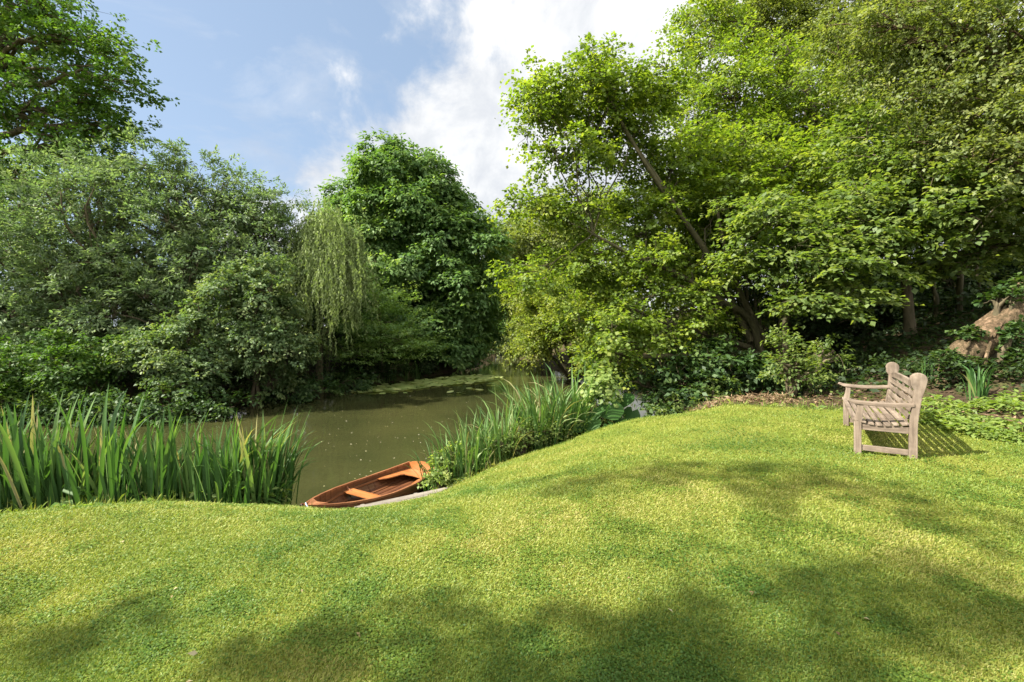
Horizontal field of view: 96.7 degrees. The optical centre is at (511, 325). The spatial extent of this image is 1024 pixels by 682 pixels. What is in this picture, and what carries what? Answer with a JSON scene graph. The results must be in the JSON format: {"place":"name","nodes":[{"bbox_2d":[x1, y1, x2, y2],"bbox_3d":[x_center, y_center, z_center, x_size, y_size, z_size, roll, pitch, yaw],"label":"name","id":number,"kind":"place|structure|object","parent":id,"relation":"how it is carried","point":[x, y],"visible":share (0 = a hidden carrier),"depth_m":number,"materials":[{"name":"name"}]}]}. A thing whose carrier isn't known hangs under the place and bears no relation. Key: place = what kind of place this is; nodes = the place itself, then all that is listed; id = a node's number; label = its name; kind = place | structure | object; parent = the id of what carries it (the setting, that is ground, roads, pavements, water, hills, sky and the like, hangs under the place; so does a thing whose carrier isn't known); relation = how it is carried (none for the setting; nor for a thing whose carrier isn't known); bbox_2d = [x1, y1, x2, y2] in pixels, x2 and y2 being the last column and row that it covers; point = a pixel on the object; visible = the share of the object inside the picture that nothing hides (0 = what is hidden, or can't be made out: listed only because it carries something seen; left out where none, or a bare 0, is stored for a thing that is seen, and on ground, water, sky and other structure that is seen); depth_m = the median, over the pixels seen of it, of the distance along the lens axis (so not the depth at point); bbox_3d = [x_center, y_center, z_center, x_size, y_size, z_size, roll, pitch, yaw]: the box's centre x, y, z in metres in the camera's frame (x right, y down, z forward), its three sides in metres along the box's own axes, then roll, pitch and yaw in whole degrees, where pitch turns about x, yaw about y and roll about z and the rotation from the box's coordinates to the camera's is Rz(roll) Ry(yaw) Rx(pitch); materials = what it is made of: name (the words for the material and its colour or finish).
{"place":"outdoors","nodes":[
{"label":"outdoors","id":0,"kind":"place"},
{"bbox_2d":[0,351,670,505],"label":"water","id":1,"kind":"structure","parent":0,"point":[354,435],"depth_m":15.63,"materials":[{"name":"green liquid"}]},
{"bbox_2d":[300,461,433,509],"bbox_3d":[-2.638,3.143,8.549,1.158,0.592,2.930,0,0,31],"label":"rowing boat","id":2,"kind":"object","parent":1,"relation":"on","point":[401,480],"visible":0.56,"depth_m":8.89,"materials":[{"name":"brown wood"}]},
{"bbox_2d":[351,374,502,393],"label":"lily pads","id":3,"kind":"object","parent":1,"relation":"on","point":[425,383],"visible":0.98,"depth_m":26.30,"materials":[{"name":"green plant"}]},
{"bbox_2d":[0,258,1023,681],"bbox_3d":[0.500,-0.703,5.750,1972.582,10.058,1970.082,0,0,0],"label":"ground","id":4,"kind":"structure","parent":0,"point":[776,428],"depth_m":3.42,"materials":[{"name":"green plant"}]},
{"bbox_2d":[0,392,66,512],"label":"iris clump","id":5,"kind":"object","parent":4,"relation":"on","point":[21,425],"visible":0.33,"depth_m":5.50,"materials":[{"name":"green plant"}]},
{"bbox_2d":[0,217,75,358],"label":"sallow tree","id":6,"kind":"object","parent":4,"relation":"on","point":[22,286],"visible":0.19,"depth_m":19.38,"materials":[{"name":"green plant"}]},
{"bbox_2d":[0,385,87,511],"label":"iris clump","id":7,"kind":"object","parent":4,"relation":"on","point":[7,448],"visible":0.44,"depth_m":5.21,"materials":[{"name":"green plant"}]},
{"bbox_2d":[0,396,96,511],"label":"iris clump","id":8,"kind":"object","parent":4,"relation":"on","point":[35,487],"visible":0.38,"depth_m":5.28,"materials":[{"name":"green plant"}]},
{"bbox_2d":[0,403,98,510],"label":"iris clump","id":9,"kind":"object","parent":4,"relation":"on","point":[25,464],"visible":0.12,"depth_m":5.47,"materials":[{"name":"green plant"}]},
{"bbox_2d":[14,432,96,502],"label":"iris clump","id":10,"kind":"object","parent":4,"relation":"on","point":[82,480],"visible":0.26,"depth_m":5.33,"materials":[{"name":"green plant"}]},
{"bbox_2d":[0,421,115,507],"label":"iris clump","id":11,"kind":"object","parent":4,"relation":"on","point":[76,468],"visible":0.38,"depth_m":5.34,"materials":[{"name":"green plant"}]},
{"bbox_2d":[0,381,132,429],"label":"bank fringe","id":12,"kind":"object","parent":4,"relation":"on","point":[43,406],"visible":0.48,"depth_m":15.51,"materials":[{"name":"green plant"}]},
{"bbox_2d":[0,325,143,417],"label":"dogwood shrub","id":13,"kind":"object","parent":4,"relation":"on","point":[58,366],"visible":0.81,"depth_m":16.57,"materials":[{"name":"green plant"}]},
{"bbox_2d":[23,395,126,505],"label":"iris clump","id":14,"kind":"object","parent":4,"relation":"on","point":[41,447],"visible":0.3,"depth_m":5.54,"materials":[{"name":"green plant"}]},
{"bbox_2d":[49,485,104,507],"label":"dock plant","id":15,"kind":"object","parent":4,"relation":"on","point":[84,501],"visible":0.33,"depth_m":5.33,"materials":[{"name":"green plant"}]},
{"bbox_2d":[0,0,179,252],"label":"oak tree","id":16,"kind":"object","parent":4,"relation":"on","point":[75,103],"visible":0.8,"depth_m":22.95,"materials":[{"name":"green plant"}]},
{"bbox_2d":[31,409,153,495],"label":"iris clump","id":17,"kind":"object","parent":4,"relation":"on","point":[91,458],"visible":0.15,"depth_m":5.69,"materials":[{"name":"green plant"}]},
{"bbox_2d":[43,375,154,504],"bbox_3d":[-4.837,1.487,5.461,1.106,1.761,0.921,0,0,34],"label":"iris clump","id":18,"kind":"object","parent":4,"relation":"on","point":[68,474],"visible":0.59,"depth_m":5.40,"materials":[{"name":"green plant"}]},
{"bbox_2d":[0,118,203,385],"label":"sallow tree","id":19,"kind":"object","parent":4,"relation":"on","point":[53,262],"visible":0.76,"depth_m":19.18,"materials":[{"name":"green plant"}]},
{"bbox_2d":[58,424,163,502],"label":"iris clump","id":20,"kind":"object","parent":4,"relation":"on","point":[111,462],"visible":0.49,"depth_m":5.30,"materials":[{"name":"green plant"}]},
{"bbox_2d":[65,412,185,500],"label":"iris clump","id":21,"kind":"object","parent":4,"relation":"on","point":[93,486],"visible":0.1,"depth_m":5.80,"materials":[{"name":"green plant"}]},
{"bbox_2d":[71,382,194,427],"bbox_3d":[-13.203,3.091,16.052,4.133,2.182,2.854,0,0,0],"label":"bank fringe","id":22,"kind":"object","parent":4,"relation":"on","point":[147,406],"visible":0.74,"depth_m":15.54,"materials":[{"name":"green plant"}]},
{"bbox_2d":[108,407,203,499],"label":"iris clump","id":23,"kind":"object","parent":4,"relation":"on","point":[150,458],"visible":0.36,"depth_m":5.65,"materials":[{"name":"green plant"}]},
{"bbox_2d":[108,415,207,500],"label":"iris clump","id":24,"kind":"object","parent":4,"relation":"on","point":[162,491],"visible":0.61,"depth_m":5.53,"materials":[{"name":"green plant"}]},
{"bbox_2d":[48,136,276,352],"bbox_3d":[-15.186,-3.164,21.152,7.823,11.714,7.171,0,0,-16],"label":"sallow tree","id":25,"kind":"object","parent":4,"relation":"on","point":[185,247],"visible":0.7,"depth_m":20.01,"materials":[{"name":"green plant"}]},
{"bbox_2d":[0,306,332,404],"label":"waterside shrub","id":26,"kind":"object","parent":4,"relation":"on","point":[240,382],"visible":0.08,"depth_m":19.69,"materials":[{"name":"green plant"}]},
{"bbox_2d":[115,402,218,501],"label":"iris clump","id":27,"kind":"object","parent":4,"relation":"on","point":[144,467],"visible":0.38,"depth_m":5.70,"materials":[{"name":"green plant"}]},
{"bbox_2d":[86,289,250,407],"bbox_3d":[-13.069,1.038,17.731,5.505,5.056,3.468,0,0,13],"label":"dogwood shrub","id":28,"kind":"object","parent":4,"relation":"on","point":[172,349],"visible":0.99,"depth_m":17.07,"materials":[{"name":"green plant"}]},
{"bbox_2d":[132,383,262,423],"bbox_3d":[-11.504,3.124,16.769,4.463,2.132,2.716,0,0,0],"label":"bank fringe","id":29,"kind":"object","parent":4,"relation":"on","point":[200,408],"visible":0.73,"depth_m":16.43,"materials":[{"name":"green plant"}]},
{"bbox_2d":[169,419,236,501],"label":"iris clump","id":30,"kind":"object","parent":4,"relation":"on","point":[187,467],"visible":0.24,"depth_m":5.72,"materials":[{"name":"green plant"}]},
{"bbox_2d":[163,417,244,503],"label":"iris clump","id":31,"kind":"object","parent":4,"relation":"on","point":[207,477],"visible":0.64,"depth_m":5.62,"materials":[{"name":"green plant"}]},
{"bbox_2d":[174,413,285,502],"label":"iris clump","id":32,"kind":"object","parent":4,"relation":"on","point":[228,478],"visible":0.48,"depth_m":5.84,"materials":[{"name":"green plant"}]},
{"bbox_2d":[192,417,291,503],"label":"iris clump","id":33,"kind":"object","parent":4,"relation":"on","point":[236,488],"visible":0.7,"depth_m":5.61,"materials":[{"name":"green plant"}]},
{"bbox_2d":[213,421,283,503],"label":"iris clump","id":34,"kind":"object","parent":4,"relation":"on","point":[224,470],"visible":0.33,"depth_m":5.73,"materials":[{"name":"green plant"}]},
{"bbox_2d":[192,400,310,504],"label":"iris clump","id":35,"kind":"object","parent":4,"relation":"on","point":[251,482],"visible":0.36,"depth_m":5.96,"materials":[{"name":"green plant"}]},
{"bbox_2d":[169,163,341,357],"bbox_3d":[-12.755,-2.490,22.423,8.288,10.967,5.858,0,0,16],"label":"sallow tree","id":36,"kind":"object","parent":4,"relation":"on","point":[271,216],"visible":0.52,"depth_m":21.41,"materials":[{"name":"green plant"}]},
{"bbox_2d":[209,422,304,504],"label":"iris clump","id":37,"kind":"object","parent":4,"relation":"on","point":[275,469],"visible":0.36,"depth_m":5.94,"materials":[{"name":"green plant"}]},
{"bbox_2d":[218,425,298,503],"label":"iris clump","id":38,"kind":"object","parent":4,"relation":"on","point":[256,460],"visible":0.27,"depth_m":5.96,"materials":[{"name":"green plant"}]},
{"bbox_2d":[190,251,328,408],"bbox_3d":[-10.494,0.330,18.981,5.246,6.889,4.531,0,0,0],"label":"dogwood shrub","id":39,"kind":"object","parent":4,"relation":"on","point":[247,290],"visible":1,"depth_m":18.41,"materials":[{"name":"green plant"}]},
{"bbox_2d":[217,415,312,505],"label":"iris clump","id":40,"kind":"object","parent":4,"relation":"on","point":[266,493],"visible":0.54,"depth_m":6.00,"materials":[{"name":"green plant"}]},
{"bbox_2d":[254,419,321,503],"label":"iris clump","id":41,"kind":"object","parent":4,"relation":"on","point":[291,471],"visible":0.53,"depth_m":6.16,"materials":[{"name":"green plant"}]},
{"bbox_2d":[260,371,344,402],"bbox_3d":[-9.726,2.843,20.687,4.210,2.254,2.681,0,0,0],"label":"bank fringe","id":42,"kind":"object","parent":4,"relation":"on","point":[305,388],"visible":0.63,"depth_m":20.24,"materials":[{"name":"green plant"}]},
{"bbox_2d":[1,414,625,511],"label":"bank weeds","id":43,"kind":"object","parent":4,"relation":"on","point":[286,491],"visible":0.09,"depth_m":6.07,"materials":[{"name":"green plant"}]},
{"bbox_2d":[270,287,369,369],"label":"undergrowth bush","id":44,"kind":"object","parent":4,"relation":"on","point":[339,335],"visible":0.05,"depth_m":26.56,"materials":[{"name":"green plant"}]},
{"bbox_2d":[272,195,379,392],"bbox_3d":[-8.926,-1.397,22.035,4.713,10.196,5.908,0,0,-34],"label":"weeping willow","id":45,"kind":"object","parent":4,"relation":"on","point":[330,248],"visible":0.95,"depth_m":21.20,"materials":[{"name":"green plant"}]},
{"bbox_2d":[305,364,383,393],"bbox_3d":[-8.988,3.161,23.859,4.607,2.210,2.694,0,0,0],"label":"bank fringe","id":46,"kind":"object","parent":4,"relation":"on","point":[361,385],"visible":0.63,"depth_m":23.62,"materials":[{"name":"green plant"}]},
{"bbox_2d":[297,204,416,316],"bbox_3d":[-10.753,-3.668,32.815,10.628,11.327,8.481,0,0,20],"label":"lime tree","id":47,"kind":"object","parent":4,"relation":"on","point":[371,232],"visible":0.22,"depth_m":29.31,"materials":[{"name":"green plant"}]},
{"bbox_2d":[324,306,420,366],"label":"undergrowth bush","id":48,"kind":"object","parent":4,"relation":"on","point":[386,362],"visible":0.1,"depth_m":29.53,"materials":[{"name":"green plant"}]},
{"bbox_2d":[301,277,461,380],"bbox_3d":[-7.346,0.396,26.359,8.792,6.175,8.636,0,0,0],"label":"hornbeam","id":49,"kind":"object","parent":4,"relation":"on","point":[398,342],"visible":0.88,"depth_m":25.28,"materials":[{"name":"green plant"}]},
{"bbox_2d":[328,351,478,384],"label":"waterside shrub","id":50,"kind":"object","parent":4,"relation":"on","point":[428,368],"visible":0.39,"depth_m":26.54,"materials":[{"name":"green plant"}]},
{"bbox_2d":[354,484,455,507],"bbox_3d":[-1.641,3.324,7.629,1.934,0.922,0.382,0,0,-33],"label":"landing board","id":51,"kind":"object","parent":4,"relation":"on","point":[412,497],"visible":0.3,"depth_m":7.55,"materials":[{"name":"beige wood"}]},
{"bbox_2d":[313,127,516,375],"bbox_3d":[-7.344,-5.024,33.311,15.700,17.992,11.779,0,0,0],"label":"horse chestnut","id":52,"kind":"object","parent":4,"relation":"on","point":[430,218],"visible":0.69,"depth_m":30.93,"materials":[{"name":"green plant"}]},
{"bbox_2d":[417,441,469,489],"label":"reed bed shrub","id":53,"kind":"object","parent":4,"relation":"on","point":[441,478],"visible":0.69,"depth_m":8.34,"materials":[{"name":"green plant"}]},
{"bbox_2d":[425,422,486,485],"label":"reed clump","id":54,"kind":"object","parent":4,"relation":"on","point":[449,457],"visible":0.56,"depth_m":8.34,"materials":[{"name":"green plant"}]},
{"bbox_2d":[437,413,505,478],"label":"reed clump","id":55,"kind":"object","parent":4,"relation":"on","point":[476,452],"visible":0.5,"depth_m":8.54,"materials":[{"name":"green plant"}]},
{"bbox_2d":[473,385,530,465],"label":"reed clump","id":56,"kind":"object","parent":4,"relation":"on","point":[495,423],"visible":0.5,"depth_m":8.77,"materials":[{"name":"green plant"}]},
{"bbox_2d":[472,211,531,349],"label":"distant tree","id":57,"kind":"object","parent":4,"relation":"on","point":[504,224],"visible":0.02,"depth_m":57.74,"materials":[{"name":"green plant"}]},
{"bbox_2d":[7,396,1023,512],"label":"edge grass","id":58,"kind":"structure","parent":4,"relation":"on","point":[731,403],"depth_m":7.98,"materials":[{"name":"green plant"}]},
{"bbox_2d":[494,311,536,357],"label":"waterside shrub","id":59,"kind":"object","parent":4,"relation":"on","point":[505,345],"visible":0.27,"depth_m":49.17,"materials":[{"name":"green plant"}]},
{"bbox_2d":[487,415,560,459],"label":"reed bed shrub","id":60,"kind":"object","parent":4,"relation":"on","point":[524,440],"visible":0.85,"depth_m":8.89,"materials":[{"name":"green plant"}]},
{"bbox_2d":[493,383,580,451],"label":"reed clump","id":61,"kind":"object","parent":4,"relation":"on","point":[536,428],"visible":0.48,"depth_m":8.97,"materials":[{"name":"green plant"}]},
{"bbox_2d":[527,377,587,442],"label":"reed clump","id":62,"kind":"object","parent":4,"relation":"on","point":[560,406],"visible":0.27,"depth_m":9.51,"materials":[{"name":"green plant"}]},
{"bbox_2d":[486,182,630,361],"bbox_3d":[3.778,-4.218,36.682,12.381,15.134,11.441,0,0,0],"label":"waterside tree","id":63,"kind":"object","parent":4,"relation":"on","point":[529,238],"visible":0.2,"depth_m":35.83,"materials":[{"name":"green plant"}]},
{"bbox_2d":[488,258,647,383],"bbox_3d":[2.996,-0.077,26.406,7.273,8.246,11.428,0,0,-42],"label":"willow bush","id":64,"kind":"object","parent":4,"relation":"on","point":[538,323],"visible":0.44,"depth_m":25.99,"materials":[{"name":"green plant"}]},
{"bbox_2d":[535,358,603,440],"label":"reed clump","id":65,"kind":"object","parent":4,"relation":"on","point":[572,396],"visible":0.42,"depth_m":9.70,"materials":[{"name":"green plant"}]},
{"bbox_2d":[528,363,627,436],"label":"reed clump","id":66,"kind":"object","parent":4,"relation":"on","point":[575,389],"visible":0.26,"depth_m":9.82,"materials":[{"name":"green plant"}]},
{"bbox_2d":[571,360,639,432],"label":"broad leaf plant","id":67,"kind":"object","parent":4,"relation":"on","point":[616,410],"visible":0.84,"depth_m":9.97,"materials":[{"name":"green plant"}]},
{"bbox_2d":[477,24,776,397],"bbox_3d":[3.682,-2.850,13.345,9.334,11.280,6.300,0,0,0],"label":"field maple","id":68,"kind":"object","parent":4,"relation":"on","point":[600,89],"visible":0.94,"depth_m":12.90,"materials":[{"name":"green plant"}]},
{"bbox_2d":[581,289,737,395],"bbox_3d":[6.076,0.893,19.124,6.326,6.583,4.573,0,0,0],"label":"undergrowth bush","id":69,"kind":"object","parent":4,"relation":"on","point":[642,307],"visible":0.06,"depth_m":18.75,"materials":[{"name":"green plant"}]},
{"bbox_2d":[611,331,771,416],"bbox_3d":[4.693,2.016,12.045,4.291,3.787,3.169,0,0,0],"label":"bramble thicket","id":70,"kind":"object","parent":4,"relation":"on","point":[670,377],"visible":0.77,"depth_m":11.61,"materials":[{"name":"green plant"}]},
{"bbox_2d":[640,374,744,416],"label":"bramble thicket","id":71,"kind":"object","parent":4,"relation":"on","point":[713,395],"visible":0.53,"depth_m":10.96,"materials":[{"name":"green plant"}]},
{"bbox_2d":[593,111,864,391],"bbox_3d":[7.200,-2.070,15.815,8.770,9.968,6.667,0,0,0],"label":"hazel","id":72,"kind":"object","parent":4,"relation":"on","point":[729,152],"visible":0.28,"depth_m":14.55,"materials":[{"name":"green plant"}]},
{"bbox_2d":[659,337,801,398],"bbox_3d":[5.856,1.622,12.303,2.177,2.821,3.766,0,0,-45],"label":"ivy mound","id":73,"kind":"object","parent":4,"relation":"on","point":[765,384],"visible":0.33,"depth_m":11.63,"materials":[{"name":"green plant"}]},
{"bbox_2d":[656,279,808,397],"bbox_3d":[7.644,0.920,15.857,5.405,5.149,3.425,0,0,0],"label":"undergrowth bush","id":74,"kind":"object","parent":4,"relation":"on","point":[768,322],"visible":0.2,"depth_m":15.64,"materials":[{"name":"green plant"}]},
{"bbox_2d":[688,390,798,411],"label":"fallen leaves","id":75,"kind":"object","parent":4,"relation":"on","point":[770,396],"depth_m":9.70,"materials":[{"name":"brown plant"}]},
{"bbox_2d":[645,0,898,331],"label":"ash tree","id":76,"kind":"object","parent":4,"relation":"on","point":[772,106],"visible":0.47,"depth_m":17.79,"materials":[{"name":"green plant"}]},
{"bbox_2d":[718,266,891,347],"bbox_3d":[10.042,-0.868,15.917,5.601,3.991,4.580,0,0,0],"label":"undergrowth bush","id":77,"kind":"object","parent":4,"relation":"on","point":[795,321],"visible":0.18,"depth_m":15.19,"materials":[{"name":"green plant"}]},
{"bbox_2d":[756,322,861,398],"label":"elder shrub","id":78,"kind":"object","parent":4,"relation":"on","point":[788,374],"visible":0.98,"depth_m":9.85,"materials":[{"name":"green plant"}]},
{"bbox_2d":[696,170,949,397],"bbox_3d":[7.290,-0.891,11.519,5.114,6.195,4.457,0,0,0],"label":"hazel","id":79,"kind":"object","parent":4,"relation":"on","point":[802,253],"visible":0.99,"depth_m":10.82,"materials":[{"name":"green plant"}]},
{"bbox_2d":[809,353,884,389],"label":"weed clump","id":80,"kind":"object","parent":4,"relation":"on","point":[832,368],"visible":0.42,"depth_m":10.38,"materials":[{"name":"green plant"}]},
{"bbox_2d":[679,0,1023,277],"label":"ash tree","id":81,"kind":"object","parent":4,"relation":"on","point":[806,12],"visible":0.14,"depth_m":21.97,"materials":[{"name":"green plant"}]},
{"bbox_2d":[691,390,1023,429],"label":"leaf litter","id":82,"kind":"object","parent":4,"relation":"on","point":[876,397],"visible":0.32,"depth_m":8.59,"materials":[{"name":"plant"}]},
{"bbox_2d":[703,342,1023,422],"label":"path weeds","id":83,"kind":"object","parent":4,"relation":"on","point":[975,412],"visible":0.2,"depth_m":8.82,"materials":[{"name":"green plant"}]},
{"bbox_2d":[789,273,955,353],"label":"undergrowth bush","id":84,"kind":"object","parent":4,"relation":"on","point":[850,334],"visible":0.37,"depth_m":14.37,"materials":[{"name":"green plant"}]},
{"bbox_2d":[730,257,1023,398],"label":"ground ivy","id":85,"kind":"object","parent":4,"relation":"on","point":[909,350],"visible":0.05,"depth_m":11.69,"materials":[{"name":"green plant"}]},
{"bbox_2d":[838,362,927,458],"bbox_3d":[4.814,1.021,6.027,0.724,0.991,1.924,0,0,33],"label":"garden bench","id":86,"kind":"object","parent":4,"relation":"on","point":[917,384],"visible":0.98,"depth_m":5.37,"materials":[{"name":"brown wood"}]},
{"bbox_2d":[765,32,1023,276],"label":"woodland tree","id":87,"kind":"object","parent":4,"relation":"on","point":[876,128],"visible":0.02,"depth_m":16.25,"materials":[{"name":"green plant"}]},
{"bbox_2d":[867,351,932,377],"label":"weed clump","id":88,"kind":"object","parent":4,"relation":"on","point":[883,365],"visible":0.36,"depth_m":9.55,"materials":[{"name":"green plant"}]},
{"bbox_2d":[790,0,1023,383],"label":"hawthorn tree","id":89,"kind":"object","parent":4,"relation":"on","point":[939,41],"visible":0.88,"depth_m":10.63,"materials":[{"name":"green plant"}]},
{"bbox_2d":[795,99,1023,339],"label":"hazel","id":90,"kind":"object","parent":4,"relation":"on","point":[961,215],"visible":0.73,"depth_m":10.98,"materials":[{"name":"green plant"}]},
{"bbox_2d":[866,244,1023,311],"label":"undergrowth bush","id":91,"kind":"object","parent":4,"relation":"on","point":[971,281],"visible":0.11,"depth_m":14.51,"materials":[{"name":"green plant"}]},
{"bbox_2d":[921,394,971,411],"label":"ground cover plant","id":92,"kind":"object","parent":4,"relation":"on","point":[933,401],"visible":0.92,"depth_m":7.15,"materials":[{"name":"green plant"}]},
{"bbox_2d":[904,350,1015,396],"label":"weed clump","id":93,"kind":"object","parent":4,"relation":"on","point":[949,379],"visible":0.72,"depth_m":8.39,"materials":[{"name":"green plant"}]},
{"bbox_2d":[939,417,999,437],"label":"ground cover plant","id":94,"kind":"object","parent":4,"relation":"on","point":[984,425],"visible":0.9,"depth_m":6.11,"materials":[{"name":"green plant"}]},
{"bbox_2d":[942,178,1001,316],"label":"sapling","id":95,"kind":"object","parent":4,"relation":"on","point":[959,283],"visible":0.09,"depth_m":12.90,"materials":[{"name":"grey plant"}]},
{"bbox_2d":[933,281,1011,319],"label":"undergrowth bush","id":96,"kind":"object","parent":4,"relation":"on","point":[954,301],"visible":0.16,"depth_m":12.82,"materials":[{"name":"green plant"}]},
{"bbox_2d":[928,271,1023,371],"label":"ivy mound","id":97,"kind":"object","parent":4,"relation":"on","point":[1013,328],"visible":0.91,"depth_m":8.59,"materials":[{"name":"green plant"}]},
{"bbox_2d":[958,363,1001,399],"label":"strap leaf plant","id":98,"kind":"object","parent":4,"relation":"on","point":[982,391],"visible":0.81,"depth_m":7.64,"materials":[{"name":"green plant"}]},
{"bbox_2d":[962,356,1023,390],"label":"weed clump","id":99,"kind":"object","parent":4,"relation":"on","point":[1011,369],"visible":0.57,"depth_m":8.07,"materials":[{"name":"green plant"}]},
{"bbox_2d":[978,396,1023,414],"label":"ground cover plant","id":100,"kind":"object","parent":4,"relation":"on","point":[1002,404],"visible":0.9,"depth_m":6.86,"materials":[{"name":"green plant"}]},
{"bbox_2d":[988,415,1023,434],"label":"ground cover plant","id":101,"kind":"object","parent":4,"relation":"on","point":[1003,422],"visible":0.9,"depth_m":6.10,"materials":[{"name":"green plant"}]},
{"bbox_2d":[0,0,1023,325],"label":"sky","id":102,"kind":"structure","parent":0,"point":[283,86],"materials":[{"name":"blue"}]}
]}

